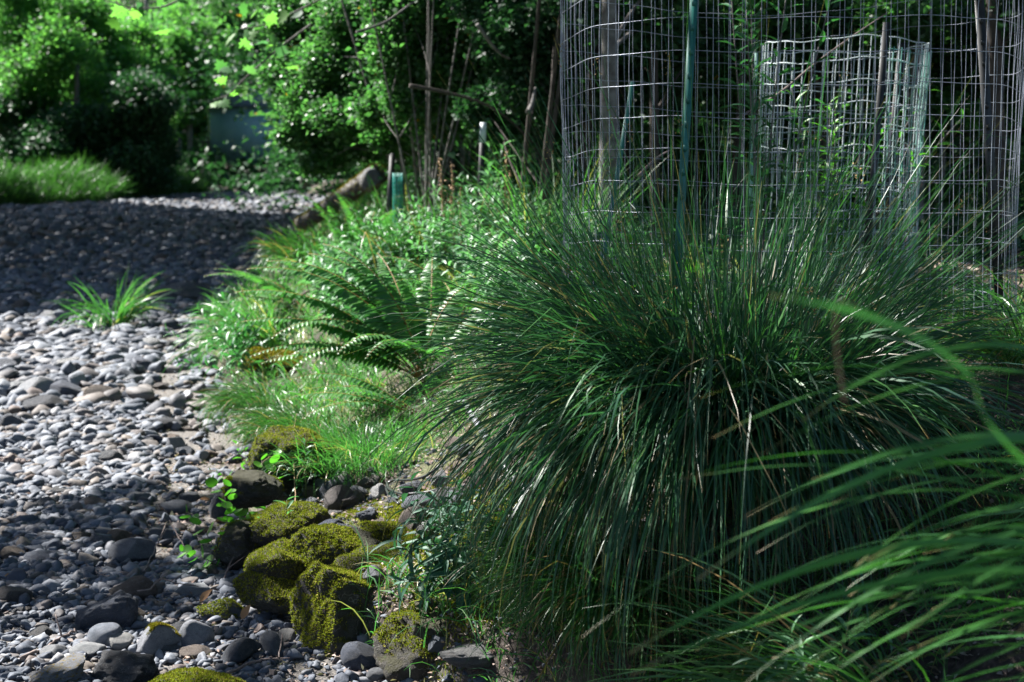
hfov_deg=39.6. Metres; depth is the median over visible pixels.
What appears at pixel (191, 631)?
river stone
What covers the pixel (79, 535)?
river stone
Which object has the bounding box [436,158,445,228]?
dry stalk
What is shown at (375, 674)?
river stone
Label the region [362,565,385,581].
river stone
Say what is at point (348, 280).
mugwort plant
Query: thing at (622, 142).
steel post
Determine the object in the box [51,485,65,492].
river stone
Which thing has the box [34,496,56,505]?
river stone
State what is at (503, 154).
forest tree
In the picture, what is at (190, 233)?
gravel
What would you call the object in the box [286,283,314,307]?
fallen twig
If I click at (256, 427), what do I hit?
grass clump
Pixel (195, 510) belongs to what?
river stone
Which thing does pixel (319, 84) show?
alder tree
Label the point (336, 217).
sword fern
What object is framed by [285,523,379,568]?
mossy boulder
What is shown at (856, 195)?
caged shrub
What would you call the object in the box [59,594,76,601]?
river stone
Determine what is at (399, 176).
tube
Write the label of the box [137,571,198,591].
fallen twig
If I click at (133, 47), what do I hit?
maple tree
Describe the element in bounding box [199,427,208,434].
river stone
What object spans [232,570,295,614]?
mossy boulder
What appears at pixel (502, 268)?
mugwort plant
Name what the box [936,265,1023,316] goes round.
leafy herb
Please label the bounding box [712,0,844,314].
caged shrub
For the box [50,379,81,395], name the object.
river stone
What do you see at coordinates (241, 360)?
leafy herb
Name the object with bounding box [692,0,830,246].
forest tree
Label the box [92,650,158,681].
river stone
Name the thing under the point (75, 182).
meadow grass
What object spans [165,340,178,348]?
river stone
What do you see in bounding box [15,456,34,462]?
river stone
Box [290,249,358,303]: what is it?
mugwort plant
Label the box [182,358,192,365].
river stone
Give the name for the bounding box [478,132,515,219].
leafy herb
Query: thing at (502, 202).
mugwort plant
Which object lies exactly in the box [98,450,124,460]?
river stone
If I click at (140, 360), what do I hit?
river stone
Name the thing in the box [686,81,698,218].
forest tree
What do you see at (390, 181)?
steel post
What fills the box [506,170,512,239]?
dry stalk
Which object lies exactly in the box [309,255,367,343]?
mugwort plant
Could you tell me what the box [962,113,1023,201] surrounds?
hillside tree
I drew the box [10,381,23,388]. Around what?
river stone
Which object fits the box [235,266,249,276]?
river stone
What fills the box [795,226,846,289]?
mugwort plant
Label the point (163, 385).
river stone
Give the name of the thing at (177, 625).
river stone
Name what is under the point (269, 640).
river stone
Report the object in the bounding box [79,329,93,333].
river stone
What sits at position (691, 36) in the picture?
steel post
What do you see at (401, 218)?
mugwort plant
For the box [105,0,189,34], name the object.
maple branch
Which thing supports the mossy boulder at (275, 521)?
on the ground at (964, 662)
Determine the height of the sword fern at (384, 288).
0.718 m
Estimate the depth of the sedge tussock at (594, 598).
3.79 m
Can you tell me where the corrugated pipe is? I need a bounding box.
[463,400,489,442]
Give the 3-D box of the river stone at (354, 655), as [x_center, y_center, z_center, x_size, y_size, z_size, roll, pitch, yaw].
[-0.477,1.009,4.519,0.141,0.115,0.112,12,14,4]
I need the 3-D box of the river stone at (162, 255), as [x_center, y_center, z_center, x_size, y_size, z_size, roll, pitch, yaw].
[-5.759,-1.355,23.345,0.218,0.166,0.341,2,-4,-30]
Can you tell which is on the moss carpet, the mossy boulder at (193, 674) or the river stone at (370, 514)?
the river stone at (370, 514)
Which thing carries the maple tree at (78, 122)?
on the ground at (964, 662)
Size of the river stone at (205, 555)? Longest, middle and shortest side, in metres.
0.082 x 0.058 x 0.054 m
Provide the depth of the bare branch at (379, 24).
11.38 m
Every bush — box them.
[83,62,189,191]
[313,136,438,202]
[350,126,515,209]
[436,41,669,211]
[445,31,713,233]
[469,89,811,216]
[516,61,857,225]
[636,76,880,217]
[701,67,985,229]
[716,65,1023,237]
[842,91,1023,224]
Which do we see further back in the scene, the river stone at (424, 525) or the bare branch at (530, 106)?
the bare branch at (530, 106)
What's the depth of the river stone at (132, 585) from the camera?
5.27 m
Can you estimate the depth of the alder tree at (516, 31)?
11.21 m
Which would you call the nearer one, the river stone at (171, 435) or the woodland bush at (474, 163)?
the river stone at (171, 435)
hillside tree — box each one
[116,0,212,15]
[160,24,453,167]
[164,0,632,178]
[177,0,493,190]
[189,8,445,212]
[453,33,707,194]
[512,37,676,168]
[591,43,855,188]
[846,105,1016,203]
[926,108,1023,195]
[938,121,1023,156]
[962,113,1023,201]
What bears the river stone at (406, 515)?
on the mossy boulder at (376, 529)
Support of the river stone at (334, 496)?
on the ground at (964, 662)
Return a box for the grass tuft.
[40,264,177,331]
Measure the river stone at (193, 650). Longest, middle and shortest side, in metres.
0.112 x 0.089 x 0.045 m
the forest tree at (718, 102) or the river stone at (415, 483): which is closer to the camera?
the river stone at (415, 483)
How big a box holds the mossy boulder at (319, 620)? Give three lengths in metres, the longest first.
0.452 x 0.449 x 0.440 m
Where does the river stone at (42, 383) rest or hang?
on the gravel
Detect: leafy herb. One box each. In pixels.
[163,285,267,384]
[189,292,267,354]
[369,470,499,619]
[413,473,525,538]
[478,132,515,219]
[574,234,698,328]
[733,560,920,681]
[766,227,868,280]
[799,269,957,345]
[875,246,984,310]
[919,184,942,253]
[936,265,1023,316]
[1007,203,1023,239]
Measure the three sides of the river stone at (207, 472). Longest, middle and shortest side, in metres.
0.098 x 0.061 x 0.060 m
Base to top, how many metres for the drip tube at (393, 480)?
0.191 m
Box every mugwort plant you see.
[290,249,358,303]
[301,247,384,340]
[303,231,356,277]
[304,243,361,305]
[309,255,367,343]
[330,212,415,281]
[333,208,388,264]
[338,237,403,287]
[339,250,412,347]
[342,274,384,336]
[360,207,431,273]
[360,222,431,280]
[364,253,433,306]
[389,220,449,282]
[399,194,465,249]
[399,204,458,266]
[407,206,501,285]
[412,179,487,244]
[422,209,536,287]
[453,176,539,240]
[454,171,527,255]
[456,253,532,334]
[457,232,533,333]
[476,186,524,242]
[479,188,573,246]
[500,175,643,298]
[500,214,609,319]
[507,199,551,230]
[511,206,646,293]
[533,211,614,262]
[548,183,597,228]
[567,195,652,264]
[586,210,682,292]
[713,182,813,287]
[745,171,878,294]
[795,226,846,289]
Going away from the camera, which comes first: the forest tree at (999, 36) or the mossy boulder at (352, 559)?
the mossy boulder at (352, 559)
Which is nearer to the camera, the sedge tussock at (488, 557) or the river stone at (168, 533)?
the sedge tussock at (488, 557)
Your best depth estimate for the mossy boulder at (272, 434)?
6.22 m
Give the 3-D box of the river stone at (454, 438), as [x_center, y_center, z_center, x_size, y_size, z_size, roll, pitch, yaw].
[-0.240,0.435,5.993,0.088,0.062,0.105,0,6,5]
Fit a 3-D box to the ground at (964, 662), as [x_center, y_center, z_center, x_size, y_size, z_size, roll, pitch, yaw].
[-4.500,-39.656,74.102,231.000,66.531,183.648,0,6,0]
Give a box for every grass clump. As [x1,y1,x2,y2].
[161,263,321,379]
[188,355,290,438]
[211,387,347,451]
[227,218,347,270]
[248,406,456,493]
[323,165,572,268]
[439,128,675,281]
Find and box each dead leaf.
[200,589,211,601]
[240,604,250,618]
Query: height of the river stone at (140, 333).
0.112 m
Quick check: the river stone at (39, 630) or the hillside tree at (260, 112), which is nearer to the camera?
the river stone at (39, 630)
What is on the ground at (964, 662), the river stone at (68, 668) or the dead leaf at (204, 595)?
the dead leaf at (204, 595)
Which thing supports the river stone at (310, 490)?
on the ground at (964, 662)
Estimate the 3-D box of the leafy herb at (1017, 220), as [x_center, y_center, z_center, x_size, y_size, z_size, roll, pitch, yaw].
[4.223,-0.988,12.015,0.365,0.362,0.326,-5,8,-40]
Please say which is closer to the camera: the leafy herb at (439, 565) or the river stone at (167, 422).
the leafy herb at (439, 565)
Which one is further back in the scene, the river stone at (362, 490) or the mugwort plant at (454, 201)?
the mugwort plant at (454, 201)
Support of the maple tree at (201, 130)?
on the ground at (964, 662)
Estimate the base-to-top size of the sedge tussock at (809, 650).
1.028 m
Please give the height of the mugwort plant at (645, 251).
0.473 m
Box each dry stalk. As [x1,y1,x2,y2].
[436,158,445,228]
[449,161,456,256]
[457,185,463,249]
[501,151,509,239]
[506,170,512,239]
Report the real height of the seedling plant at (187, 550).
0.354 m
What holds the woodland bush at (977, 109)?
on the ground at (964, 662)
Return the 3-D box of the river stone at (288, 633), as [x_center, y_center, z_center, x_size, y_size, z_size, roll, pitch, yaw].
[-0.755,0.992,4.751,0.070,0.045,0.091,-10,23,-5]
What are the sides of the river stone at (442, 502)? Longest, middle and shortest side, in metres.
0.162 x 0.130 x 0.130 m
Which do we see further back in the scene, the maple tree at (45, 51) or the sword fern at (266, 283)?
the maple tree at (45, 51)
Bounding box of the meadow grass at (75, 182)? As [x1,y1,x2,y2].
[0,150,220,204]
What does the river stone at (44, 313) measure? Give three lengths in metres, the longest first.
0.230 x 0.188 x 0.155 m
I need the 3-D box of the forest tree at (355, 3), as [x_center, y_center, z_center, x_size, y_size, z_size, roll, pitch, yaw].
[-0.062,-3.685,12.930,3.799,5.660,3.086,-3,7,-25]
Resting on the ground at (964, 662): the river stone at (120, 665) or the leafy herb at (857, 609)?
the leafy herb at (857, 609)
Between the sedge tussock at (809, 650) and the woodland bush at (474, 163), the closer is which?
the sedge tussock at (809, 650)
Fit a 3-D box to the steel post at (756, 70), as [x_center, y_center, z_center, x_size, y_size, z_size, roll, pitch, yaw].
[1.075,-0.659,6.393,0.039,1.252,0.014,0,6,0]
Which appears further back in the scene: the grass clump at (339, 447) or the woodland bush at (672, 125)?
the woodland bush at (672, 125)
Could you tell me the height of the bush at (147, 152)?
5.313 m
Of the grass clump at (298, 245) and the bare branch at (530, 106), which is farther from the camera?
the grass clump at (298, 245)
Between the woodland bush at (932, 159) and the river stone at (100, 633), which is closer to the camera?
the river stone at (100, 633)
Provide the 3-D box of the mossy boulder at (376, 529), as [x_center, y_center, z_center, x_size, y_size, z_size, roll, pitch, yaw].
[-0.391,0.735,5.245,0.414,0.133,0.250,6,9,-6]
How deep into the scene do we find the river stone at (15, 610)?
5.09 m
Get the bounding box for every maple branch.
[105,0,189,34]
[210,23,311,107]
[225,0,319,50]
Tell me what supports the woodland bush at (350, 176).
on the ground at (964, 662)
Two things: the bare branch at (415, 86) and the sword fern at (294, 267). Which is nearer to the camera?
the bare branch at (415, 86)
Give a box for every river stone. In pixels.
[0,241,19,246]
[0,358,17,366]
[0,413,24,425]
[0,546,24,558]
[0,586,32,602]
[2,367,19,375]
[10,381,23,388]
[11,607,23,612]
[14,299,30,306]
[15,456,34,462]
[18,376,54,392]
[23,394,66,411]
[23,550,69,561]
[24,333,43,336]
[25,337,45,341]
[28,625,52,636]
[29,652,84,681]
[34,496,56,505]
[39,644,66,655]
[40,310,61,320]
[42,327,57,333]
[45,541,65,549]
[48,516,61,522]
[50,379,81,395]
[51,302,84,311]
[51,375,68,380]
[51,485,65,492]
[57,356,78,366]
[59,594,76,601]
[69,641,105,657]
[70,532,91,539]
[72,529,85,537]
[75,589,138,630]
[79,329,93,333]
[79,461,86,466]
[80,257,93,263]
[81,307,100,313]
[83,384,113,395]
[84,495,106,504]
[87,622,122,643]
[90,535,114,545]
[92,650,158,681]
[95,223,116,230]
[95,364,120,369]
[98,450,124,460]
[104,561,117,567]
[105,272,122,278]
[105,632,134,650]
[107,529,129,540]
[108,538,156,562]
[108,575,157,599]
[122,506,129,513]
[123,375,142,382]
[129,356,153,366]
[133,493,151,499]
[135,315,158,321]
[135,331,145,335]
[136,621,180,655]
[138,608,145,616]
[143,337,160,345]
[145,416,161,422]
[145,425,157,430]
[149,526,180,539]
[152,281,210,298]
[153,382,168,388]
[154,253,167,258]
[158,416,182,429]
[160,499,194,513]
[161,644,178,652]
[164,452,174,457]
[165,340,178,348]
[165,437,185,448]
[167,433,179,437]
[169,547,182,555]
[171,621,184,631]
[174,583,210,596]
[175,372,187,376]
[176,446,194,454]
[178,619,214,645]
[179,491,199,501]
[179,644,212,659]
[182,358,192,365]
[182,426,191,430]
[191,508,201,513]
[194,412,213,421]
[194,597,244,620]
[198,553,210,559]
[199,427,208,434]
[204,450,218,457]
[204,470,219,474]
[207,564,224,574]
[209,491,227,518]
[220,637,261,663]
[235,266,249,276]
[259,630,283,656]
[277,628,296,641]
[303,486,319,496]
[306,497,319,505]
[313,477,336,487]
[319,480,340,498]
[319,519,344,523]
[323,484,352,510]
[328,510,342,515]
[335,471,350,486]
[337,523,357,527]
[340,641,376,671]
[341,490,364,507]
[350,485,368,495]
[356,507,377,520]
[357,477,368,486]
[362,466,378,475]
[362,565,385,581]
[363,474,384,485]
[366,667,385,681]
[370,483,386,500]
[387,496,399,503]
[398,506,428,530]
[399,480,421,495]
[401,494,429,508]
[416,518,446,533]
[427,635,447,653]
[428,486,464,516]
[430,469,446,486]
[439,643,492,668]
[445,436,458,449]
[446,490,465,506]
[451,444,473,455]
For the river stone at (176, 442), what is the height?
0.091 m
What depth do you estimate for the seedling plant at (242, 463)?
7.19 m
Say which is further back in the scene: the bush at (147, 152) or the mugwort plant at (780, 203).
the bush at (147, 152)
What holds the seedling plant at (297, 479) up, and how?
on the ground at (964, 662)
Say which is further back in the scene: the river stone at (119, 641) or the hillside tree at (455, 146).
the hillside tree at (455, 146)
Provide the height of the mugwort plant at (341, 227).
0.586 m
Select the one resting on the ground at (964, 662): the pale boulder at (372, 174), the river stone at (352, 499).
the river stone at (352, 499)
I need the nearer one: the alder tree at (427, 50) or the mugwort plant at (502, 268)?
the mugwort plant at (502, 268)
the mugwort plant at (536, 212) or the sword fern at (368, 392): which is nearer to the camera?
the sword fern at (368, 392)
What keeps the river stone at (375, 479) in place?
on the ground at (964, 662)
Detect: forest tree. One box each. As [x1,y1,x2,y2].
[325,0,541,203]
[497,42,589,212]
[550,0,705,247]
[575,33,598,211]
[595,0,739,249]
[617,74,631,227]
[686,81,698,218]
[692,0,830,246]
[744,0,907,209]
[791,64,963,216]
[845,0,975,251]
[928,0,1023,261]
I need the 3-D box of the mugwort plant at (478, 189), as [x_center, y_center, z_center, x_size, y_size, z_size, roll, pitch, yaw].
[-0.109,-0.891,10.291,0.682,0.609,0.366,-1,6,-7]
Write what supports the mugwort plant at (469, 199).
on the ground at (964, 662)
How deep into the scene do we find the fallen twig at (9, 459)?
7.82 m
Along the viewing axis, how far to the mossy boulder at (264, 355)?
9.54 m
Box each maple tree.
[0,0,132,137]
[0,8,112,113]
[0,64,84,169]
[2,63,128,169]
[35,0,180,107]
[108,0,227,153]
[120,0,240,117]
[172,137,224,185]
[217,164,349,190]
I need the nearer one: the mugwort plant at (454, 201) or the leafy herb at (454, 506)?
the leafy herb at (454, 506)
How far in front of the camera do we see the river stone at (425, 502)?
5.37 m
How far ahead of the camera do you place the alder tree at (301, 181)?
59.44 m
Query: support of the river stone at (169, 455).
on the ground at (964, 662)
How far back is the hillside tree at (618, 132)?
22.57 m
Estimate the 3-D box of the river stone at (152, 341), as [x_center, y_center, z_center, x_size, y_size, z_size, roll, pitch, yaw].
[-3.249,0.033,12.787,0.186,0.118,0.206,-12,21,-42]
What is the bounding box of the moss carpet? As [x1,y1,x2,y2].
[295,427,648,681]
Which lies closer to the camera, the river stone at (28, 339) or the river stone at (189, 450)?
the river stone at (189, 450)
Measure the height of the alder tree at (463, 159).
5.118 m
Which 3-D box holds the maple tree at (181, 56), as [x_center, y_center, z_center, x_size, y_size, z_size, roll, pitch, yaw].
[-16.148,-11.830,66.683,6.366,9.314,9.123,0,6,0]
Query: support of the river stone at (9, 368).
on the ground at (964, 662)
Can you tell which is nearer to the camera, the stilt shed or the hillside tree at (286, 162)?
the hillside tree at (286, 162)
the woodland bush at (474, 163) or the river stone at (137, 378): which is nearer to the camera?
the river stone at (137, 378)
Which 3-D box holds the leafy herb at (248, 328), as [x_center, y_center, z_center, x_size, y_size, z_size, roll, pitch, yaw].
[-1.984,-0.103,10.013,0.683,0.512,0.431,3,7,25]
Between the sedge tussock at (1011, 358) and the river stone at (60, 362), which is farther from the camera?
the river stone at (60, 362)
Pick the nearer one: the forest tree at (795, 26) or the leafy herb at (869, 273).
the leafy herb at (869, 273)
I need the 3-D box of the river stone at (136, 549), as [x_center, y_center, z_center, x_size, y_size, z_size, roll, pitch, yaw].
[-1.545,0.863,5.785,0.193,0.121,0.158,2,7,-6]
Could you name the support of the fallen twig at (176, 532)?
on the gravel
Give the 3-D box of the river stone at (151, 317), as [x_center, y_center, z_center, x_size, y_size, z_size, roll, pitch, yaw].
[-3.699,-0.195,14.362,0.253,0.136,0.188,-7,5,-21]
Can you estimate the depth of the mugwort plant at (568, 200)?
11.41 m
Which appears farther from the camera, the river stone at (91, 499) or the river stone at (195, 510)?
the river stone at (91, 499)
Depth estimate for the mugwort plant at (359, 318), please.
9.06 m
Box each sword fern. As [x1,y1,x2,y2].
[206,268,307,317]
[235,244,483,380]
[264,255,317,277]
[286,373,416,420]
[295,190,404,253]
[305,187,380,244]
[371,225,535,322]
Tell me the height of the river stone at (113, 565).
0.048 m
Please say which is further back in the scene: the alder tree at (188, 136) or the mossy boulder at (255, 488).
the alder tree at (188, 136)
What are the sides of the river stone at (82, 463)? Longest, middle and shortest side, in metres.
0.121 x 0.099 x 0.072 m
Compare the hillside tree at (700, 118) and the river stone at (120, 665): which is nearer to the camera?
the river stone at (120, 665)
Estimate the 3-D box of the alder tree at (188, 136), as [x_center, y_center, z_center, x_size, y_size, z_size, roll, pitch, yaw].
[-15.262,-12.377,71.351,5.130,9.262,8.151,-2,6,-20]
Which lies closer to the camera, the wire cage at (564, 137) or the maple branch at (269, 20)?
the wire cage at (564, 137)
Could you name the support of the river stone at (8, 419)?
on the gravel
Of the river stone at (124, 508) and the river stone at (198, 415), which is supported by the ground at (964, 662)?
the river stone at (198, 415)
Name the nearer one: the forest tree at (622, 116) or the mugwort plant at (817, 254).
the mugwort plant at (817, 254)
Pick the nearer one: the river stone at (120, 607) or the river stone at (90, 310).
the river stone at (120, 607)
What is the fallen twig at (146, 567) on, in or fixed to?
on the gravel
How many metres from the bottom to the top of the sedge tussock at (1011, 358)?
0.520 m
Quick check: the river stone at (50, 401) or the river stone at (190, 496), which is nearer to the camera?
the river stone at (190, 496)
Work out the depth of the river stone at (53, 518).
6.47 m
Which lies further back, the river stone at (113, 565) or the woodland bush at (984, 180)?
the woodland bush at (984, 180)
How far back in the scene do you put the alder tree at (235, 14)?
78.00 m
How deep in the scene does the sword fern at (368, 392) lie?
6.94 m
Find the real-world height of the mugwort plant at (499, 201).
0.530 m
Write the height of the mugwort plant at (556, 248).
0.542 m
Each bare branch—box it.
[356,0,416,33]
[409,84,532,142]
[475,23,509,59]
[525,87,535,114]
[637,150,669,176]
[736,12,888,118]
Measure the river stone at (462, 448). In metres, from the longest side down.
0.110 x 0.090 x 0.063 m
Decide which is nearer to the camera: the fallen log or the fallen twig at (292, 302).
the fallen twig at (292, 302)
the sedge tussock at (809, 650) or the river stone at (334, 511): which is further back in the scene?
the river stone at (334, 511)
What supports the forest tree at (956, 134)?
on the ground at (964, 662)
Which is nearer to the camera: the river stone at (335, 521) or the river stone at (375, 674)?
the river stone at (375, 674)
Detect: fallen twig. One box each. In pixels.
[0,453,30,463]
[19,614,76,659]
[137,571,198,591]
[143,522,166,571]
[169,520,183,545]
[223,544,251,577]
[227,634,285,673]
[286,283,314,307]
[293,414,296,500]
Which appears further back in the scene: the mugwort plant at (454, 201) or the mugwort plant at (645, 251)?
the mugwort plant at (454, 201)
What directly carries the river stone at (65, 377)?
on the gravel
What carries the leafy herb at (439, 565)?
on the ground at (964, 662)
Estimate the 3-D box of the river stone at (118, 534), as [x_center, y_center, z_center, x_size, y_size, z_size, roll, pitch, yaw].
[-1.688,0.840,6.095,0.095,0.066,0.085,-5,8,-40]
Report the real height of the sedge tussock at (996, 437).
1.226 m
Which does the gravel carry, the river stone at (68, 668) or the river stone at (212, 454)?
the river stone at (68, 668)
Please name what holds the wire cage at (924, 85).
on the ground at (964, 662)
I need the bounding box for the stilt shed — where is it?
[194,88,291,183]
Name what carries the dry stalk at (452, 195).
on the ground at (964, 662)
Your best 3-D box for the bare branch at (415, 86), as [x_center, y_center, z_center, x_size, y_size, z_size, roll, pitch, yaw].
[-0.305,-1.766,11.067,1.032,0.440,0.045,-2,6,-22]
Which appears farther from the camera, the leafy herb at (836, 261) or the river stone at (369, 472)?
the leafy herb at (836, 261)
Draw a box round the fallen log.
[294,162,388,230]
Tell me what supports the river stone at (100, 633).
on the ground at (964, 662)
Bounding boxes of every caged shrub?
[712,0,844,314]
[766,76,963,296]
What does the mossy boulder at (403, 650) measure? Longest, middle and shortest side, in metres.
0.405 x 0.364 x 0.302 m
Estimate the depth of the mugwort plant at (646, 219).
8.24 m
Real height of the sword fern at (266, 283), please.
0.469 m
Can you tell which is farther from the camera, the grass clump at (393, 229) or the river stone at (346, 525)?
the grass clump at (393, 229)
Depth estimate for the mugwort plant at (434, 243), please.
9.59 m
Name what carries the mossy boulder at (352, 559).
on the ground at (964, 662)
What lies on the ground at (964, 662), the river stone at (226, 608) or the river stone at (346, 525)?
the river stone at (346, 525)
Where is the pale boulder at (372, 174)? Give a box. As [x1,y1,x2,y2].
[360,167,381,191]
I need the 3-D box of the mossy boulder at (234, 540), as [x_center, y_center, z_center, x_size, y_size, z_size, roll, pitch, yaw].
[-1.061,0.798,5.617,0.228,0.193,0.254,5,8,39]
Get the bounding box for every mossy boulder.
[148,666,245,681]
[212,519,260,569]
[219,470,284,508]
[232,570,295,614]
[237,346,308,376]
[243,425,339,488]
[243,500,331,547]
[243,537,305,580]
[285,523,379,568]
[288,560,373,656]
[333,540,422,575]
[359,520,414,542]
[371,596,448,681]
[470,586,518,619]
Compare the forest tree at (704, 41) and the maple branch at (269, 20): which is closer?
the forest tree at (704, 41)
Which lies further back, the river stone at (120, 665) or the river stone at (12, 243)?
the river stone at (12, 243)
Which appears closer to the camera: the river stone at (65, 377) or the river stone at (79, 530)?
the river stone at (79, 530)
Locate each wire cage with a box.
[560,0,1023,360]
[751,34,931,299]
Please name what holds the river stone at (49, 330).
on the ground at (964, 662)
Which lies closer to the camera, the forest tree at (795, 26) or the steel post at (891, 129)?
the steel post at (891, 129)
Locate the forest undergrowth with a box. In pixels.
[0,13,1023,273]
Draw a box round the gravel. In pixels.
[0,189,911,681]
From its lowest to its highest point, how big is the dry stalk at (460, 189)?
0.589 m
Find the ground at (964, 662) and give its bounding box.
[0,0,1023,681]
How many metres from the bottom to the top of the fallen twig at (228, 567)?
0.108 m
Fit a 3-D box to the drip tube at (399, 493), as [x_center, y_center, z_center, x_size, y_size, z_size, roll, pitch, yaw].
[-0.427,0.577,5.651,0.088,0.082,0.504,-3,7,-30]
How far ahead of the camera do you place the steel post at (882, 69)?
6.28 m
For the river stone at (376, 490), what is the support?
on the ground at (964, 662)
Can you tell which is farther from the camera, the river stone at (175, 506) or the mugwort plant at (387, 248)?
the mugwort plant at (387, 248)
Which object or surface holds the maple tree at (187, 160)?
on the ground at (964, 662)
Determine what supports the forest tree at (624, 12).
on the ground at (964, 662)
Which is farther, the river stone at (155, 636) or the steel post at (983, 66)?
the steel post at (983, 66)
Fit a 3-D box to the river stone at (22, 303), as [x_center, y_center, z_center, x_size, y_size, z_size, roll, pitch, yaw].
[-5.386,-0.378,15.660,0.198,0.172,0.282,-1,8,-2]
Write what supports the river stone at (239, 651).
on the ground at (964, 662)
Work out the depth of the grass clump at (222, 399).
8.31 m
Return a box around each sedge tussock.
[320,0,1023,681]
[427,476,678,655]
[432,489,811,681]
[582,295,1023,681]
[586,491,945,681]
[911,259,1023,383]
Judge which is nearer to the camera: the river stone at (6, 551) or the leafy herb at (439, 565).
the leafy herb at (439, 565)
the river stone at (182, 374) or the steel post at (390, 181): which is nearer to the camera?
the river stone at (182, 374)
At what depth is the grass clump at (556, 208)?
8.25 m
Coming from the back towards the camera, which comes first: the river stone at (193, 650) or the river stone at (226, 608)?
the river stone at (226, 608)
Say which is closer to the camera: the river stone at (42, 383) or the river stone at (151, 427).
the river stone at (151, 427)
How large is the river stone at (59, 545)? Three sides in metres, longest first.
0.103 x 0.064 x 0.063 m
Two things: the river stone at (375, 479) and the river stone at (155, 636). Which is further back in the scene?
the river stone at (375, 479)
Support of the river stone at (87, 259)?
on the ground at (964, 662)
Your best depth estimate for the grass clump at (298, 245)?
14.65 m
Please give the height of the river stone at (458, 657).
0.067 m
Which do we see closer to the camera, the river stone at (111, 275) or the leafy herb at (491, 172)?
the leafy herb at (491, 172)
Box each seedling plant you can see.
[177,479,249,569]
[205,450,282,519]
[209,432,250,480]
[257,496,298,517]
[278,438,319,497]
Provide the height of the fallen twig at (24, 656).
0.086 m
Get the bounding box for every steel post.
[386,153,394,223]
[475,122,486,234]
[596,82,634,288]
[668,0,697,459]
[746,53,757,297]
[862,22,889,289]
[877,43,905,289]
[974,0,1004,315]
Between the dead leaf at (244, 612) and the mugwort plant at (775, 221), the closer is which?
the dead leaf at (244, 612)
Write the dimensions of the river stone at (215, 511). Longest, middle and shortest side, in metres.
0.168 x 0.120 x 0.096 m
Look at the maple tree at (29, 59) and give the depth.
69.70 m
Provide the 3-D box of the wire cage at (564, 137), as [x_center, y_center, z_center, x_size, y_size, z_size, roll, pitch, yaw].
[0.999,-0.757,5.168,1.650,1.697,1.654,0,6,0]
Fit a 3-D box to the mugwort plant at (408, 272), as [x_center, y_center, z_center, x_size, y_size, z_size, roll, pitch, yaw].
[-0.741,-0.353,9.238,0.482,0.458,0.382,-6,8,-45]
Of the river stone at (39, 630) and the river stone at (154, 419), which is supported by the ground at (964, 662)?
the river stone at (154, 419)
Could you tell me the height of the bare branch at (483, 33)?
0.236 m
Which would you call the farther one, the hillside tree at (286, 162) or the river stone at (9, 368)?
the hillside tree at (286, 162)
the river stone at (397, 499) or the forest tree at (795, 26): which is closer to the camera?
the river stone at (397, 499)
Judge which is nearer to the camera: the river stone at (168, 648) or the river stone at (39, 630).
the river stone at (168, 648)
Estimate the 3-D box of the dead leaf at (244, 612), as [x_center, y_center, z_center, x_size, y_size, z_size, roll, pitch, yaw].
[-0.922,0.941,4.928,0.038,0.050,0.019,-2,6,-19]
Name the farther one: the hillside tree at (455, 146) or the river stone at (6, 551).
the hillside tree at (455, 146)
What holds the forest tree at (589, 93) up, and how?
on the ground at (964, 662)
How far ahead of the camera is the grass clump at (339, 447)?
6.20 m
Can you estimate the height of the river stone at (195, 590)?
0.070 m
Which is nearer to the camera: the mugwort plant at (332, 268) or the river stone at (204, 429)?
the river stone at (204, 429)
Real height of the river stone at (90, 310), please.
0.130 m
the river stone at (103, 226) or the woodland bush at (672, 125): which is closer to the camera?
the woodland bush at (672, 125)
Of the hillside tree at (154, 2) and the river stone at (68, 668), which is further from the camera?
the hillside tree at (154, 2)
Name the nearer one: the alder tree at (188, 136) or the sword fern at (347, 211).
the sword fern at (347, 211)
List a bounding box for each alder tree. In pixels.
[158,4,252,153]
[170,0,270,173]
[242,0,421,221]
[267,95,356,191]
[342,0,511,234]
[355,32,589,210]
[435,0,599,211]
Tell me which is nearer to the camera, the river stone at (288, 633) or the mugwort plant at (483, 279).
the river stone at (288, 633)
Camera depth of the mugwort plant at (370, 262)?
10.33 m
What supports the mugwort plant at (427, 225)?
on the ground at (964, 662)
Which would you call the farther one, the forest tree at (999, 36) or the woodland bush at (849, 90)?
the woodland bush at (849, 90)
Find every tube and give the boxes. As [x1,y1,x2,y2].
[385,449,464,504]
[386,481,435,494]
[393,173,402,222]
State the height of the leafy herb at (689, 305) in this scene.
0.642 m
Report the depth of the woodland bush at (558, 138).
12.57 m
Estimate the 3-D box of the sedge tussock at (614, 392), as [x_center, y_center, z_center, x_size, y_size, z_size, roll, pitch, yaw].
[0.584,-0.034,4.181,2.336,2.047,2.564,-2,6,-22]
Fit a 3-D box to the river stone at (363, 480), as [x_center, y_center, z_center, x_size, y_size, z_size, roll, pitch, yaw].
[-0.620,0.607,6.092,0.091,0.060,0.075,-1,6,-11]
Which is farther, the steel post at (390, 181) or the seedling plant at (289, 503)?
the steel post at (390, 181)

